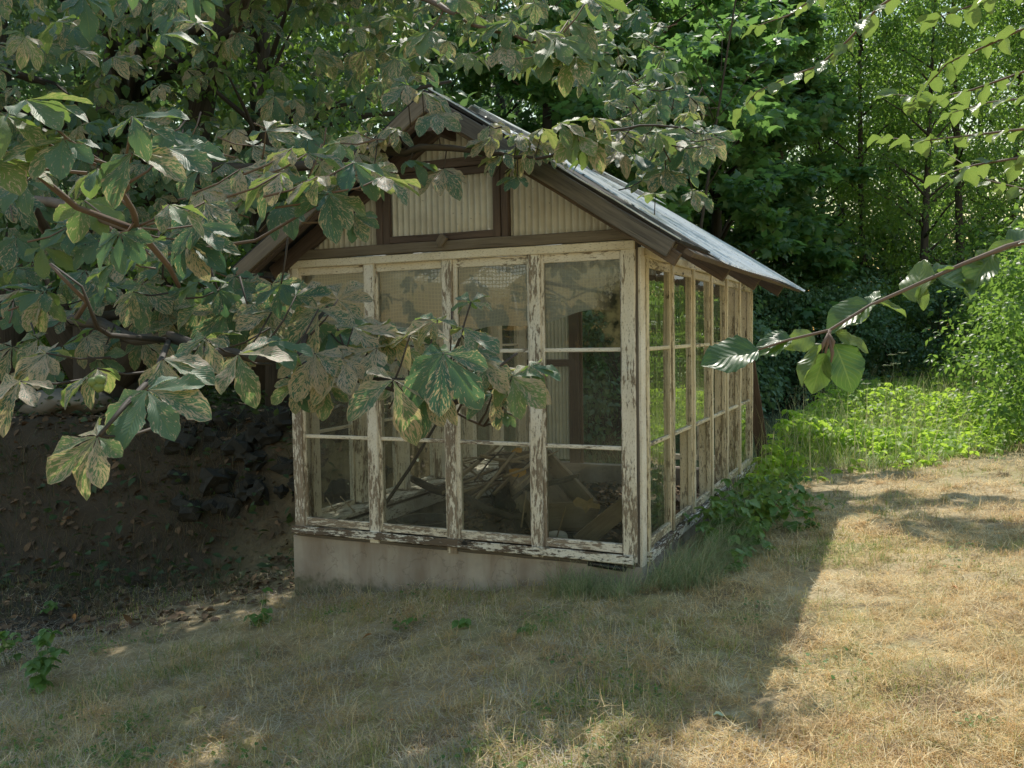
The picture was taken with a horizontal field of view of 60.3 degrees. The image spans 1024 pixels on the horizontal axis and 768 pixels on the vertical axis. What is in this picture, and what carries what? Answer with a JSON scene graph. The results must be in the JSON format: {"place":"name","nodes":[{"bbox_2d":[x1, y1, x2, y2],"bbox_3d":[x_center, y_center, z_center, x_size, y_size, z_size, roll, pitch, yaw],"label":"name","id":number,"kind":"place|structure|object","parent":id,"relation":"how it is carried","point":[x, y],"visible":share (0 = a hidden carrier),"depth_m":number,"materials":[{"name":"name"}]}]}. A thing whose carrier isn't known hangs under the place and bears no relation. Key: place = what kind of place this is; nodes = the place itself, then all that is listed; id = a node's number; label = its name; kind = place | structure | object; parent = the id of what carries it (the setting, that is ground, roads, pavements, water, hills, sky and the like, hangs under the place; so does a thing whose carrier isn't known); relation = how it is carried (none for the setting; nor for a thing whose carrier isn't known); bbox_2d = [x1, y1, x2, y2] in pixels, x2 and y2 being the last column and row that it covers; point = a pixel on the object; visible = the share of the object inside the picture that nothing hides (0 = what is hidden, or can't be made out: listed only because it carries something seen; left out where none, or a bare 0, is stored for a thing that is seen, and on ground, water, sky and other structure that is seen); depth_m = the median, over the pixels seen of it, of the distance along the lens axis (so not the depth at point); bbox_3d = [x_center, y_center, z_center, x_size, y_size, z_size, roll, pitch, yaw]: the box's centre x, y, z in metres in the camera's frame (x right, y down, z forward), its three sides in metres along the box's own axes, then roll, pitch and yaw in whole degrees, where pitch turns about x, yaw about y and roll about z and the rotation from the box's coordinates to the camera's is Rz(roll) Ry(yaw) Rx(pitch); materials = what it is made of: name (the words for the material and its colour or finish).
{"place":"outdoors","nodes":[
{"label":"outdoors","id":0,"kind":"place"},
{"bbox_2d":[0,338,1023,767],"bbox_3d":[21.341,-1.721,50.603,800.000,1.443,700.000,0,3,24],"label":"ground","id":1,"kind":"structure","parent":0,"point":[250,550],"depth_m":5.00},
{"bbox_2d":[0,630,24,664],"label":"seedling","id":2,"kind":"object","parent":1,"relation":"on","point":[6,643],"visible":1,"depth_m":5.15,"materials":[{"name":"green plant"}]},
{"bbox_2d":[11,3,75,228],"bbox_3d":[-10.803,-6.727,17.921,5.779,14.058,7.609,0,3,11],"label":"shade tree","id":3,"kind":"object","parent":1,"relation":"on","point":[22,92],"visible":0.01,"depth_m":18.47,"materials":[{"name":"green plant"}]},
{"bbox_2d":[19,628,69,693],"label":"seedling","id":4,"kind":"object","parent":1,"relation":"on","point":[41,664],"visible":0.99,"depth_m":4.59,"materials":[{"name":"green plant"}]},
{"bbox_2d":[18,388,116,416],"bbox_3d":[-4.727,0.205,9.329,1.321,0.329,0.592,0,3,24],"label":"boulder","id":5,"kind":"object","parent":1,"relation":"on","point":[48,406],"visible":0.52,"depth_m":9.12,"materials":[{"name":"stone"}]},
{"bbox_2d":[8,0,226,286],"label":"shade tree","id":6,"kind":"object","parent":1,"relation":"on","point":[27,68],"visible":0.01,"depth_m":17.47,"materials":[{"name":"green plant"}]},
{"bbox_2d":[0,0,284,401],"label":"shade tree","id":7,"kind":"object","parent":1,"relation":"on","point":[11,334],"visible":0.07,"depth_m":11.24,"materials":[{"name":"green plant"}]},
{"bbox_2d":[56,10,333,353],"bbox_3d":[-6.081,-6.155,17.122,5.490,12.778,7.228,-3,4,-30],"label":"shade tree","id":8,"kind":"object","parent":1,"relation":"on","point":[78,74],"visible":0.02,"depth_m":16.55,"materials":[{"name":"green plant"}]},
{"bbox_2d":[0,378,419,599],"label":"undergrowth","id":9,"kind":"object","parent":1,"relation":"on","point":[103,563],"visible":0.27,"depth_m":7.88,"materials":[{"name":"brown plant"}]},
{"bbox_2d":[160,236,290,395],"bbox_3d":[-4.428,-1.065,13.630,2.431,2.991,2.930,-3,4,-31],"label":"bush","id":10,"kind":"object","parent":1,"relation":"on","point":[235,260],"visible":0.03,"depth_m":12.93,"materials":[{"name":"green plant"}]},
{"bbox_2d":[45,0,414,407],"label":"thin trunk tree","id":11,"kind":"object","parent":1,"relation":"on","point":[264,49],"visible":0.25,"depth_m":8.94,"materials":[{"name":"green plant"}]},
{"bbox_2d":[243,608,272,627],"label":"seedling","id":12,"kind":"object","parent":1,"relation":"on","point":[265,611],"visible":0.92,"depth_m":5.37,"materials":[{"name":"green plant"}]},
{"bbox_2d":[0,0,516,404],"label":"grey trunk tree","id":13,"kind":"object","parent":1,"relation":"on","point":[66,73],"visible":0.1,"depth_m":9.50,"materials":[{"name":"green plant"}]},
{"bbox_2d":[164,402,392,521],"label":"stone wall","id":14,"kind":"structure","parent":1,"relation":"on","point":[240,446],"depth_m":8.06,"materials":[{"name":"stone"}]},
{"bbox_2d":[181,0,405,286],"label":"shade tree","id":15,"kind":"object","parent":1,"relation":"on","point":[300,32],"visible":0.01,"depth_m":23.47,"materials":[{"name":"green plant"}]},
{"bbox_2d":[206,0,484,328],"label":"shade tree","id":16,"kind":"object","parent":1,"relation":"on","point":[345,55],"visible":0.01,"depth_m":16.31,"materials":[{"name":"green plant"}]},
{"bbox_2d":[0,400,698,644],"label":"leaf litter","id":17,"kind":"object","parent":1,"relation":"on","point":[614,496],"visible":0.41,"depth_m":7.28,"materials":[{"name":"plant"}]},
{"bbox_2d":[0,0,734,500],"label":"horse chestnut","id":18,"kind":"object","parent":1,"relation":"on","point":[240,326],"visible":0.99,"depth_m":3.72,"materials":[{"name":"green plant"}]},
{"bbox_2d":[311,0,522,353],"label":"shade tree","id":19,"kind":"object","parent":1,"relation":"on","point":[445,75],"visible":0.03,"depth_m":18.34,"materials":[{"name":"green plant"}]},
{"bbox_2d":[451,618,470,628],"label":"seedling","id":20,"kind":"object","parent":1,"relation":"on","point":[463,621],"visible":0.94,"depth_m":4.59,"materials":[{"name":"green plant"}]},
{"bbox_2d":[379,0,591,366],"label":"shade tree","id":21,"kind":"object","parent":1,"relation":"on","point":[504,111],"visible":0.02,"depth_m":22.56,"materials":[{"name":"green plant"}]},
{"bbox_2d":[0,401,1021,720],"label":"long grass","id":22,"kind":"structure","parent":1,"relation":"on","point":[700,561],"depth_m":6.28,"materials":[{"name":"plant"}]},
{"bbox_2d":[0,440,1023,767],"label":"dry grass","id":23,"kind":"structure","parent":1,"relation":"on","point":[800,740],"depth_m":3.79,"materials":[{"name":"plant"}]},
{"bbox_2d":[0,456,1023,767],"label":"clover","id":24,"kind":"object","parent":1,"relation":"on","point":[152,748],"visible":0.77,"depth_m":3.46,"materials":[{"name":"green plant"}]},
{"bbox_2d":[232,88,804,595],"bbox_3d":[0.561,-0.048,7.573,3.234,3.765,5.079,0,3,24],"label":"greenhouse","id":25,"kind":"object","parent":1,"relation":"on","point":[678,304],"visible":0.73,"depth_m":5.70,"materials":[{"name":"wood"}]},
{"bbox_2d":[298,265,369,529],"bbox_3d":[-1.194,0.093,5.971,0.594,1.776,0.037,0,3,24],"label":"window","id":26,"kind":"structure","parent":25,"relation":"in","point":[350,269],"depth_m":5.99,"materials":[{"name":"beige paint"}]},
{"bbox_2d":[320,394,357,513],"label":"window","id":27,"kind":"structure","parent":25,"relation":"in","point":[352,442],"depth_m":6.73,"materials":[{"name":"beige paint"}]},
{"bbox_2d":[358,368,399,502],"bbox_3d":[-1.083,0.055,7.045,0.036,1.733,0.594,0,3,24],"label":"window","id":28,"kind":"structure","parent":25,"relation":"in","point":[388,490],"depth_m":7.30,"materials":[{"name":"beige paint"}]},
{"bbox_2d":[386,424,436,504],"bbox_3d":[-0.744,0.553,6.893,0.620,0.720,0.036,-4,4,-41],"label":"prop stick","id":29,"kind":"object","parent":25,"relation":"on","point":[398,484],"visible":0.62,"depth_m":6.83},
{"bbox_2d":[375,260,447,536],"bbox_3d":[-0.646,0.098,5.723,0.566,1.776,0.037,0,3,24],"label":"window","id":30,"kind":"structure","parent":25,"relation":"in","point":[420,265],"depth_m":5.77,"materials":[{"name":"beige paint"}]},
{"bbox_2d":[400,422,435,489],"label":"window","id":31,"kind":"structure","parent":25,"relation":"in","point":[432,476],"depth_m":7.87,"materials":[{"name":"beige paint"}]},
{"bbox_2d":[461,335,466,469],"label":"window","id":32,"kind":"structure","parent":25,"relation":"in","point":[462,342],"depth_m":8.43,"materials":[{"name":"beige paint"}]},
{"bbox_2d":[311,259,619,391],"bbox_3d":[-0.345,-0.352,5.661,2.329,0.845,0.115,1,3,26],"label":"netting","id":33,"kind":"object","parent":25,"relation":"attached to","point":[408,297],"visible":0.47,"depth_m":5.56,"materials":[{"name":"white"}]},
{"bbox_2d":[452,255,531,544],"bbox_3d":[-0.111,0.103,5.481,0.567,1.774,0.037,0,3,24],"label":"window","id":34,"kind":"structure","parent":25,"relation":"in","point":[520,259],"depth_m":5.51,"materials":[{"name":"paint"}]},
{"bbox_2d":[502,326,519,446],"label":"window","id":35,"kind":"structure","parent":25,"relation":"in","point":[516,344],"depth_m":9.55,"materials":[{"name":"beige paint"}]},
{"bbox_2d":[540,250,623,553],"bbox_3d":[0.423,0.108,5.239,0.563,1.776,0.037,0,3,24],"label":"window","id":36,"kind":"structure","parent":25,"relation":"in","point":[612,307],"depth_m":5.22,"materials":[{"name":"paint"}]},
{"bbox_2d":[588,561,625,571],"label":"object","id":37,"kind":"object","parent":25,"relation":"attached to","point":[603,565],"visible":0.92,"depth_m":5.17,"materials":[{"name":"black wood"}]},
{"bbox_2d":[649,259,671,545],"bbox_3d":[0.905,0.107,5.477,0.037,1.734,0.584,0,3,24],"label":"window","id":38,"kind":"structure","parent":25,"relation":"in","point":[661,512],"depth_m":5.61,"materials":[{"name":"paint"}]},
{"bbox_2d":[655,307,698,459],"bbox_3d":[1.696,-0.114,8.975,0.462,1.775,0.036,0,3,24],"label":"window","id":39,"kind":"structure","parent":25,"relation":"in","point":[677,456],"depth_m":9.02,"materials":[{"name":"beige paint"}]},
{"bbox_2d":[674,266,692,524],"bbox_3d":[1.156,0.073,6.032,0.036,1.733,0.593,0,3,24],"label":"window","id":40,"kind":"structure","parent":25,"relation":"in","point":[682,276],"depth_m":6.12,"materials":[{"name":"paint"}]},
{"bbox_2d":[695,271,710,506],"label":"window","id":41,"kind":"structure","parent":25,"relation":"in","point":[702,281],"depth_m":6.70,"materials":[{"name":"paint"}]},
{"bbox_2d":[710,276,725,493],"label":"window","id":42,"kind":"structure","parent":25,"relation":"in","point":[719,287],"depth_m":7.34,"materials":[{"name":"paint"}]},
{"bbox_2d":[728,280,738,479],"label":"window","id":43,"kind":"structure","parent":25,"relation":"in","point":[731,284],"depth_m":7.97,"materials":[{"name":"paint"}]},
{"bbox_2d":[741,284,750,470],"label":"window","id":44,"kind":"structure","parent":25,"relation":"in","point":[745,405],"depth_m":8.53,"materials":[{"name":"paint"}]},
{"bbox_2d":[476,309,655,363],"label":"bush","id":45,"kind":"object","parent":1,"relation":"on","point":[597,355],"visible":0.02,"depth_m":12.77,"materials":[{"name":"green plant"}]},
{"bbox_2d":[434,0,704,335],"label":"maple tree","id":46,"kind":"object","parent":1,"relation":"on","point":[588,106],"visible":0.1,"depth_m":14.86,"materials":[{"name":"green plant"}]},
{"bbox_2d":[569,309,714,463],"bbox_3d":[1.303,-0.098,11.471,3.012,2.905,2.926,-2,3,-13],"label":"bush","id":47,"kind":"object","parent":1,"relation":"on","point":[597,384],"visible":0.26,"depth_m":11.20,"materials":[{"name":"green plant"}]},
{"bbox_2d":[488,0,807,321],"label":"maple tree","id":48,"kind":"object","parent":1,"relation":"on","point":[758,216],"visible":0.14,"depth_m":16.28,"materials":[{"name":"green plant"}]},
{"bbox_2d":[583,315,781,432],"bbox_3d":[2.139,-0.471,14.206,3.898,3.607,3.787,-3,4,-39],"label":"bush","id":49,"kind":"object","parent":1,"relation":"on","point":[614,424],"depth_m":13.81,"materials":[{"name":"green plant"}]},
{"bbox_2d":[583,256,800,445],"bbox_3d":[2.380,-0.470,12.984,3.442,3.409,3.544,-3,4,-37],"label":"bush","id":50,"kind":"object","parent":1,"relation":"on","point":[767,386],"visible":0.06,"depth_m":12.67,"materials":[{"name":"green plant"}]},
{"bbox_2d":[611,0,804,271],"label":"shade tree","id":51,"kind":"object","parent":1,"relation":"on","point":[786,154],"depth_m":23.29,"materials":[{"name":"green plant"}]},
{"bbox_2d":[638,0,809,228],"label":"young maple","id":52,"kind":"object","parent":1,"relation":"on","point":[706,46],"visible":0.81,"depth_m":11.75,"materials":[{"name":"green plant"}]},
{"bbox_2d":[655,236,801,368],"bbox_3d":[4.110,-1.292,20.228,4.820,4.399,4.961,-1,3,-3],"label":"bush","id":53,"kind":"object","parent":1,"relation":"on","point":[737,247],"visible":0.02,"depth_m":19.26,"materials":[{"name":"green plant"}]},
{"bbox_2d":[648,0,854,393],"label":"maple tree","id":54,"kind":"object","parent":1,"relation":"on","point":[814,257],"visible":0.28,"depth_m":18.38,"materials":[{"name":"green plant"}]},
{"bbox_2d":[683,469,834,573],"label":"bramble bush","id":55,"kind":"object","parent":1,"relation":"on","point":[768,495],"visible":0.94,"depth_m":6.13,"materials":[{"name":"green plant"}]},
{"bbox_2d":[753,360,768,465],"bbox_3d":[2.524,0.315,9.090,0.133,1.281,0.678,1,4,31],"label":"leaning board","id":56,"kind":"object","parent":1,"relation":"on","point":[758,420],"visible":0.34,"depth_m":9.09,"materials":[{"name":"brown wood"}]},
{"bbox_2d":[714,306,811,412],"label":"bush","id":57,"kind":"object","parent":1,"relation":"on","point":[770,374],"visible":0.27,"depth_m":16.70,"materials":[{"name":"green plant"}]},
{"bbox_2d":[708,31,871,264],"bbox_3d":[8.750,-9.680,33.050,9.892,17.733,7.512,-1,3,7],"label":"shade tree","id":58,"kind":"object","parent":1,"relation":"on","point":[789,156],"visible":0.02,"depth_m":32.76,"materials":[{"name":"green plant"}]},
{"bbox_2d":[753,262,830,403],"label":"bush","id":59,"kind":"object","parent":1,"relation":"on","point":[757,298],"visible":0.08,"depth_m":18.49,"materials":[{"name":"green plant"}]},
{"bbox_2d":[711,0,874,326],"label":"slender tree","id":60,"kind":"object","parent":1,"relation":"on","point":[824,146],"visible":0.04,"depth_m":25.07,"materials":[{"name":"green plant"}]},
{"bbox_2d":[694,0,900,400],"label":"maple tree","id":61,"kind":"object","parent":1,"relation":"on","point":[817,97],"visible":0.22,"depth_m":20.57,"materials":[{"name":"green plant"}]},
{"bbox_2d":[753,272,890,404],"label":"bush","id":62,"kind":"object","parent":1,"relation":"on","point":[808,297],"visible":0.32,"depth_m":18.11,"materials":[{"name":"green plant"}]},
{"bbox_2d":[766,234,919,393],"bbox_3d":[7.364,-1.659,21.728,4.961,4.670,4.820,0,3,10],"label":"bush","id":63,"kind":"object","parent":1,"relation":"on","point":[855,259],"visible":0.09,"depth_m":21.39,"materials":[{"name":"green plant"}]},
{"bbox_2d":[785,1,918,336],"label":"shade tree","id":64,"kind":"object","parent":1,"relation":"on","point":[826,29],"visible":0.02,"depth_m":36.63,"materials":[{"name":"green plant"}]},
{"bbox_2d":[773,269,931,396],"bbox_3d":[7.193,-0.947,19.280,3.544,3.084,3.443,-3,4,-39],"label":"bush","id":65,"kind":"object","parent":1,"relation":"on","point":[841,292],"visible":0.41,"depth_m":18.55,"materials":[{"name":"green plant"}]},
{"bbox_2d":[784,0,934,327],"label":"slender tree","id":66,"kind":"object","parent":1,"relation":"on","point":[854,132],"visible":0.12,"depth_m":24.36,"materials":[{"name":"green plant"}]},
{"bbox_2d":[701,0,1023,393],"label":"beech tree","id":67,"kind":"object","parent":1,"relation":"on","point":[841,365],"visible":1,"depth_m":1.59,"materials":[{"name":"green plant"}]},
{"bbox_2d":[771,0,973,377],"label":"slender tree","id":68,"kind":"object","parent":1,"relation":"on","point":[859,39],"visible":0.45,"depth_m":21.81,"materials":[{"name":"green plant"}]},
{"bbox_2d":[807,212,945,372],"bbox_3d":[9.510,-2.160,24.290,5.164,5.208,5.316,0,3,13],"label":"bush","id":69,"kind":"object","parent":1,"relation":"on","point":[872,269],"visible":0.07,"depth_m":23.10,"materials":[{"name":"green plant"}]},
{"bbox_2d":[742,362,1023,492],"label":"ground cover","id":70,"kind":"object","parent":1,"relation":"on","point":[780,459],"visible":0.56,"depth_m":10.28,"materials":[{"name":"green plant"}]},
{"bbox_2d":[806,0,988,370],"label":"slender tree","id":71,"kind":"object","parent":1,"relation":"on","point":[881,146],"visible":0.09,"depth_m":26.70,"materials":[{"name":"green plant"}]},
{"bbox_2d":[848,287,947,380],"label":"bush","id":72,"kind":"object","parent":1,"relation":"on","point":[917,325],"visible":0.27,"depth_m":19.82,"materials":[{"name":"green plant"}]},
{"bbox_2d":[837,16,973,323],"bbox_3d":[15.407,-7.722,35.408,6.356,14.629,8.370,0,3,8],"label":"shade tree","id":73,"kind":"object","parent":1,"relation":"on","point":[900,145],"visible":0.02,"depth_m":35.08,"materials":[{"name":"green plant"}]},
{"bbox_2d":[848,235,980,373],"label":"bush","id":74,"kind":"object","parent":1,"relation":"on","point":[940,258],"visible":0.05,"depth_m":24.22,"materials":[{"name":"green plant"}]},
{"bbox_2d":[816,0,1023,374],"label":"slender tree","id":75,"kind":"object","parent":1,"relation":"on","point":[926,205],"visible":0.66,"depth_m":20.88,"materials":[{"name":"green plant"}]},
{"bbox_2d":[866,285,992,380],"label":"bush","id":76,"kind":"object","parent":1,"relation":"on","point":[917,338],"visible":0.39,"depth_m":19.39,"materials":[{"name":"green plant"}]},
{"bbox_2d":[840,0,1023,348],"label":"slender tree","id":77,"kind":"object","parent":1,"relation":"on","point":[959,245],"visible":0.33,"depth_m":22.29,"materials":[{"name":"green plant"}]},
{"bbox_2d":[864,0,1023,354],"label":"slender tree","id":78,"kind":"object","parent":1,"relation":"on","point":[947,141],"visible":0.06,"depth_m":32.38,"materials":[{"name":"green plant"}]},
{"bbox_2d":[909,254,1006,373],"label":"bush","id":79,"kind":"object","parent":1,"relation":"on","point":[949,314],"visible":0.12,"depth_m":19.77,"materials":[{"name":"green plant"}]},
{"bbox_2d":[905,0,1023,233],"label":"slender tree","id":80,"kind":"object","parent":1,"relation":"on","point":[971,129],"visible":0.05,"depth_m":27.48,"materials":[{"name":"green plant"}]},
{"bbox_2d":[905,193,1023,351],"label":"bush","id":81,"kind":"object","parent":1,"relation":"on","point":[987,248],"visible":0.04,"depth_m":24.59,"materials":[{"name":"green plant"}]},
{"bbox_2d":[910,0,1023,369],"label":"slender tree","id":82,"kind":"object","parent":1,"relation":"on","point":[988,198],"visible":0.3,"depth_m":23.63,"materials":[{"name":"green plant"}]},
{"bbox_2d":[916,257,1023,379],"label":"bright bush","id":83,"kind":"object","parent":1,"relation":"on","point":[962,317],"visible":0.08,"depth_m":18.17,"materials":[{"name":"green plant"}]},
{"bbox_2d":[922,245,1023,423],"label":"bright bush","id":84,"kind":"object","parent":1,"relation":"on","point":[1016,272],"visible":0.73,"depth_m":11.63,"materials":[{"name":"green plant"}]},
{"bbox_2d":[925,228,1023,394],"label":"bright bush","id":85,"kind":"object","parent":1,"relation":"on","point":[960,327],"visible":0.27,"depth_m":15.07,"materials":[{"name":"green plant"}]},
{"bbox_2d":[927,191,1023,386],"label":"bright bush","id":86,"kind":"object","parent":1,"relation":"on","point":[1017,209],"visible":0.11,"depth_m":16.80,"materials":[{"name":"green plant"}]},
{"bbox_2d":[945,0,1023,259],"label":"slender tree","id":87,"kind":"object","parent":1,"relation":"on","point":[987,105],"visible":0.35,"depth_m":22.47,"materials":[{"name":"green plant"}]},
{"bbox_2d":[949,6,1023,262],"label":"slender tree","id":88,"kind":"object","parent":1,"relation":"on","point":[1002,125],"visible":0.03,"depth_m":30.55,"materials":[{"name":"green plant"}]},
{"bbox_2d":[950,277,1023,450],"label":"bright bush","id":89,"kind":"object","parent":1,"relation":"on","point":[999,403],"visible":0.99,"depth_m":9.97,"materials":[{"name":"green plant"}]},
{"bbox_2d":[953,217,1023,388],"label":"bright bush","id":90,"kind":"object","parent":1,"relation":"on","point":[1018,227],"visible":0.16,"depth_m":12.99,"materials":[{"name":"green plant"}]},
{"bbox_2d":[8,0,1023,329],"label":"sky","id":91,"kind":"structure","parent":0,"point":[968,120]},
{"bbox_2d":[395,483,698,553],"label":"soil floor","id":92,"kind":"structure","parent":0,"point":[494,526],"depth_m":7.00,"materials":[{"name":"soil"}]},
{"bbox_2d":[395,513,446,537],"bbox_3d":[-0.625,1.105,6.355,0.424,0.270,0.424,0,3,24],"label":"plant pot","id":93,"kind":"object","parent":92,"relation":"on","point":[431,519],"visible":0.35,"depth_m":6.47,"materials":[{"name":"plastic"}]},
{"bbox_2d":[491,482,518,513],"bbox_3d":[-0.048,0.968,7.332,0.276,0.276,0.170,-1,-18,-10],"label":"plant pot","id":94,"kind":"object","parent":92,"relation":"on","point":[500,499],"visible":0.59,"depth_m":7.27,"materials":[{"name":"black plastic"}]},
{"bbox_2d":[498,450,597,531],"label":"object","id":95,"kind":"object","parent":92,"relation":"on","point":[574,517],"visible":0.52,"depth_m":6.78,"materials":[{"name":"brown wood"}]},
{"bbox_2d":[410,474,526,520],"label":"crooked branch","id":96,"kind":"object","parent":95,"relation":"on","point":[467,498],"visible":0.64,"depth_m":6.76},
{"bbox_2d":[475,446,520,499],"bbox_3d":[-0.104,0.721,7.271,0.031,0.319,0.980,0,3,21],"label":"stick","id":97,"kind":"object","parent":96,"relation":"on","point":[487,485],"visible":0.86,"depth_m":7.16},
{"bbox_2d":[463,462,501,464],"bbox_3d":[-0.283,0.694,7.525,0.010,0.095,0.815,1,4,34],"label":"stick","id":98,"kind":"object","parent":95,"relation":"on","point":[482,463],"visible":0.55,"depth_m":7.57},
{"bbox_2d":[463,445,498,476],"bbox_3d":[-0.270,0.653,7.615,0.027,0.178,0.987,0,3,17],"label":"stick","id":99,"kind":"object","parent":98,"relation":"on","point":[475,464],"visible":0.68,"depth_m":7.48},
{"bbox_2d":[527,473,578,490],"bbox_3d":[0.324,0.775,6.938,0.453,0.108,0.024,-2,3,-23],"label":"stick","id":100,"kind":"object","parent":95,"relation":"on","point":[561,480],"visible":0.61,"depth_m":6.96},
{"bbox_2d":[566,532,592,551],"bbox_3d":[0.402,1.145,5.969,0.360,0.200,0.360,0,3,24],"label":"plant pot","id":101,"kind":"object","parent":92,"relation":"on","point":[570,535],"visible":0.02,"depth_m":6.12,"materials":[{"name":"black plastic"}]},
{"bbox_2d":[573,497,599,512],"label":"withered leaf","id":102,"kind":"object","parent":101,"relation":"on","point":[585,505],"visible":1,"depth_m":6.01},
{"bbox_2d":[573,497,621,550],"bbox_3d":[0.589,0.907,5.700,0.396,0.343,0.057,-1,3,-7],"label":"loose plank","id":103,"kind":"object","parent":92,"relation":"on","point":[603,523],"visible":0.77,"depth_m":5.69,"materials":[{"name":"brown wood"}]},
{"bbox_2d":[384,357,1023,494],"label":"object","id":104,"kind":"structure","parent":0,"point":[792,434],"depth_m":10.15,"materials":[{"name":"plant"}]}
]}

